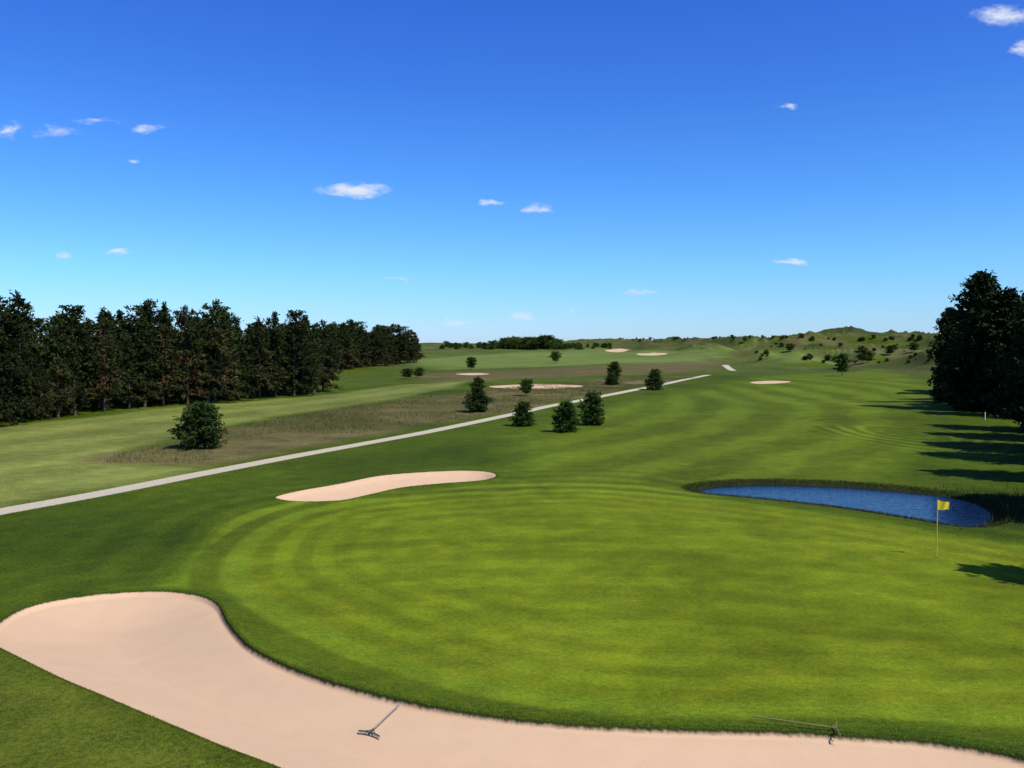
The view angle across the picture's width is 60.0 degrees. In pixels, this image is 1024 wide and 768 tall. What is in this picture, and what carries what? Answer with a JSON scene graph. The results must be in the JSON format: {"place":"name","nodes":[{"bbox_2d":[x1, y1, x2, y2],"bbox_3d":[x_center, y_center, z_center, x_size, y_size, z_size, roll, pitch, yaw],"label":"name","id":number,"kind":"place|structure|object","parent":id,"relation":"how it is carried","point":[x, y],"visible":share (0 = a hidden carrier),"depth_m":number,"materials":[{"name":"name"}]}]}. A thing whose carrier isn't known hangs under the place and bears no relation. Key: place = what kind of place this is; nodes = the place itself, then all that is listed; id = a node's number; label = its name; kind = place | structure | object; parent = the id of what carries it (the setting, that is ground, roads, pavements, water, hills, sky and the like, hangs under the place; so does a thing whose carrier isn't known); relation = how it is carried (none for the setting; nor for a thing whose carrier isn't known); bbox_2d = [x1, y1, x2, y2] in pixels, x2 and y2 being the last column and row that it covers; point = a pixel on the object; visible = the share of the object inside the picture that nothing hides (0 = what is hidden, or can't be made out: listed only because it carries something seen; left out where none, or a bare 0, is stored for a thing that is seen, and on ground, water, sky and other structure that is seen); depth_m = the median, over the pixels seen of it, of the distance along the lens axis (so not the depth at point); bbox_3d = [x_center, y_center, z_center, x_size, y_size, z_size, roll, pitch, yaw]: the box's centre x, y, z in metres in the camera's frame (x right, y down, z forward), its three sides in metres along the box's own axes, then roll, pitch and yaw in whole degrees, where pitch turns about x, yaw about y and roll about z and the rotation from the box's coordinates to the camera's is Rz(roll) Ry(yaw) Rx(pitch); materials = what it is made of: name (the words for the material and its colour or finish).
{"place":"outdoors","nodes":[
{"label":"outdoors","id":0,"kind":"place"},
{"bbox_2d":[106,376,691,462],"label":"heath grass","id":1,"kind":"structure","parent":0,"point":[392,415],"depth_m":101.90,"materials":[{"name":"brown plant"}]},
{"bbox_2d":[0,326,1023,767],"bbox_3d":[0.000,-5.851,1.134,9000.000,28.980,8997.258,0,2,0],"label":"ground","id":2,"kind":"structure","parent":0,"point":[608,568],"depth_m":30.57,"materials":[{"name":"green plant"}]},
{"bbox_2d":[0,290,344,426],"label":"pine forest","id":3,"kind":"object","parent":2,"relation":"on","point":[70,361],"visible":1,"depth_m":112.68,"materials":[{"name":"green plant"}]},
{"bbox_2d":[166,400,230,449],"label":"bush","id":4,"kind":"object","parent":2,"relation":"on","point":[192,430],"visible":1,"depth_m":68.94,"materials":[{"name":"green plant"}]},
{"bbox_2d":[241,319,425,369],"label":"pine forest","id":5,"kind":"object","parent":2,"relation":"on","point":[383,345],"visible":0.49,"depth_m":262.47,"materials":[{"name":"green plant"}]},
{"bbox_2d":[358,705,398,739],"bbox_3d":[-2.689,7.066,18.613,0.545,0.320,1.049,1,3,29],"label":"bunker rake","id":6,"kind":"object","parent":2,"relation":"on","point":[371,730],"visible":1,"depth_m":18.27,"materials":[{"name":"grey plastic"}]},
{"bbox_2d":[399,368,414,376],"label":"tree","id":7,"kind":"object","parent":2,"relation":"on","point":[408,372],"visible":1,"depth_m":190.50,"materials":[{"name":"green plant"}]},
{"bbox_2d":[413,367,426,375],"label":"tree","id":8,"kind":"object","parent":2,"relation":"on","point":[419,371],"visible":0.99,"depth_m":194.78,"materials":[{"name":"green plant"}]},
{"bbox_2d":[466,356,476,367],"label":"tree","id":9,"kind":"object","parent":2,"relation":"on","point":[470,361],"visible":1,"depth_m":241.20,"materials":[{"name":"green plant"}]},
{"bbox_2d":[461,376,495,412],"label":"pine tree","id":10,"kind":"object","parent":2,"relation":"on","point":[478,402],"visible":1,"depth_m":106.73,"materials":[{"name":"green plant"}]},
{"bbox_2d":[507,400,537,426],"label":"pine tree","id":11,"kind":"object","parent":2,"relation":"on","point":[523,417],"visible":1,"depth_m":89.00,"materials":[{"name":"green plant"}]},
{"bbox_2d":[517,378,533,394],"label":"tree","id":12,"kind":"object","parent":2,"relation":"on","point":[526,385],"visible":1,"depth_m":132.52,"materials":[{"name":"green plant"}]},
{"bbox_2d":[547,351,561,362],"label":"tree","id":13,"kind":"object","parent":2,"relation":"on","point":[556,355],"visible":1,"depth_m":291.18,"materials":[{"name":"green plant"}]},
{"bbox_2d":[550,400,580,432],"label":"pine tree","id":14,"kind":"object","parent":2,"relation":"on","point":[566,411],"visible":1,"depth_m":82.45,"materials":[{"name":"green plant"}]},
{"bbox_2d":[575,390,604,425],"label":"pine tree","id":15,"kind":"object","parent":2,"relation":"on","point":[591,409],"visible":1,"depth_m":89.91,"materials":[{"name":"green plant"}]},
{"bbox_2d":[604,373,619,384],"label":"pine tree","id":16,"kind":"object","parent":2,"relation":"on","point":[611,379],"visible":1,"depth_m":164.64,"materials":[{"name":"green plant"}]},
{"bbox_2d":[607,361,621,375],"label":"tree","id":17,"kind":"object","parent":2,"relation":"on","point":[614,368],"visible":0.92,"depth_m":201.15,"materials":[{"name":"green plant"}]},
{"bbox_2d":[644,368,665,389],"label":"pine tree","id":18,"kind":"object","parent":2,"relation":"on","point":[654,381],"visible":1,"depth_m":150.82,"materials":[{"name":"green plant"}]},
{"bbox_2d":[439,333,922,349],"bbox_3d":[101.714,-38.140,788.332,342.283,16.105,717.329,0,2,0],"label":"distant treeline","id":19,"kind":"object","parent":2,"relation":"on","point":[544,341],"visible":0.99,"depth_m":638.03,"materials":[{"name":"green plant"}]},
{"bbox_2d":[784,343,795,349],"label":"bush","id":20,"kind":"object","parent":2,"relation":"on","point":[789,346],"visible":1,"depth_m":332.42,"materials":[{"name":"green plant"}]},
{"bbox_2d":[752,715,841,738],"bbox_3d":[5.673,6.795,17.748,1.668,0.184,0.638,1,2,13],"label":"bunker rake","id":21,"kind":"object","parent":2,"relation":"on","point":[834,727],"visible":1,"depth_m":17.70,"materials":[{"name":"metal"}]},
{"bbox_2d":[746,342,930,363],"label":"dune scrub","id":22,"kind":"object","parent":2,"relation":"on","point":[806,357],"visible":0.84,"depth_m":309.90,"materials":[{"name":"green plant"}]},
{"bbox_2d":[832,352,854,373],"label":"tree","id":23,"kind":"object","parent":2,"relation":"on","point":[842,360],"visible":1,"depth_m":189.48,"materials":[{"name":"green plant"}]},
{"bbox_2d":[681,478,1011,527],"bbox_3d":[18.147,5.941,47.596,16.641,0.342,10.484,2,3,43],"label":"bank","id":24,"kind":"object","parent":2,"relation":"on","point":[692,487],"visible":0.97,"depth_m":48.09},
{"bbox_2d":[853,345,869,360],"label":"tree","id":25,"kind":"object","parent":2,"relation":"on","point":[862,352],"visible":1,"depth_m":281.75,"materials":[{"name":"green plant"}]},
{"bbox_2d":[865,351,875,360],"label":"tree","id":26,"kind":"object","parent":2,"relation":"on","point":[870,354],"visible":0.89,"depth_m":282.74,"materials":[{"name":"green plant"}]},
{"bbox_2d":[884,345,896,353],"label":"bush","id":27,"kind":"object","parent":2,"relation":"on","point":[889,348],"visible":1,"depth_m":289.12,"materials":[{"name":"green plant"}]},
{"bbox_2d":[906,342,920,350],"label":"bush","id":28,"kind":"object","parent":2,"relation":"on","point":[913,346],"visible":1,"depth_m":284.32,"materials":[{"name":"green plant"}]},
{"bbox_2d":[935,500,948,556],"bbox_3d":[16.127,5.465,33.246,0.475,2.270,0.107,0,2,9],"label":"golf flag","id":29,"kind":"object","parent":2,"relation":"on","point":[941,505],"visible":0.96,"depth_m":33.22,"materials":[{"name":"yellow fabric"}]},
{"bbox_2d":[925,306,963,402],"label":"spruce tree","id":30,"kind":"object","parent":2,"relation":"on","point":[947,331],"visible":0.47,"depth_m":120.72,"materials":[{"name":"green plant"}]},
{"bbox_2d":[933,269,1007,410],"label":"spruce tree","id":31,"kind":"object","parent":2,"relation":"on","point":[981,286],"visible":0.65,"depth_m":105.94,"materials":[{"name":"green plant"}]},
{"bbox_2d":[958,287,1023,412],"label":"spruce tree","id":32,"kind":"object","parent":2,"relation":"on","point":[999,340],"visible":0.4,"depth_m":103.07,"materials":[{"name":"green plant"}]},
{"bbox_2d":[967,290,1023,417],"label":"spruce tree","id":33,"kind":"object","parent":2,"relation":"on","point":[1006,397],"visible":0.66,"depth_m":97.45,"materials":[{"name":"green plant"}]},
{"bbox_2d":[988,362,1023,427],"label":"spruce tree","id":34,"kind":"object","parent":2,"relation":"on","point":[1018,414],"visible":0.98,"depth_m":82.77,"materials":[{"name":"green plant"}]},
{"bbox_2d":[1018,423,1023,434],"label":"spruce tree","id":35,"kind":"object","parent":2,"relation":"on","point":[1022,429],"visible":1,"depth_m":69.21,"materials":[{"name":"green plant"}]},
{"bbox_2d":[0,0,1023,342],"label":"sky","id":36,"kind":"structure","parent":0,"point":[452,171],"materials":[{"name":"blue"}]},
{"bbox_2d":[699,485,990,526],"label":"pond water","id":37,"kind":"structure","parent":0,"point":[958,512],"depth_m":47.23,"materials":[{"name":"blue liquid"}]},
{"bbox_2d":[916,480,1023,530],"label":"marsh grass","id":38,"kind":"structure","parent":0,"point":[1017,508],"depth_m":43.71,"materials":[{"name":"green plant"}]}
]}

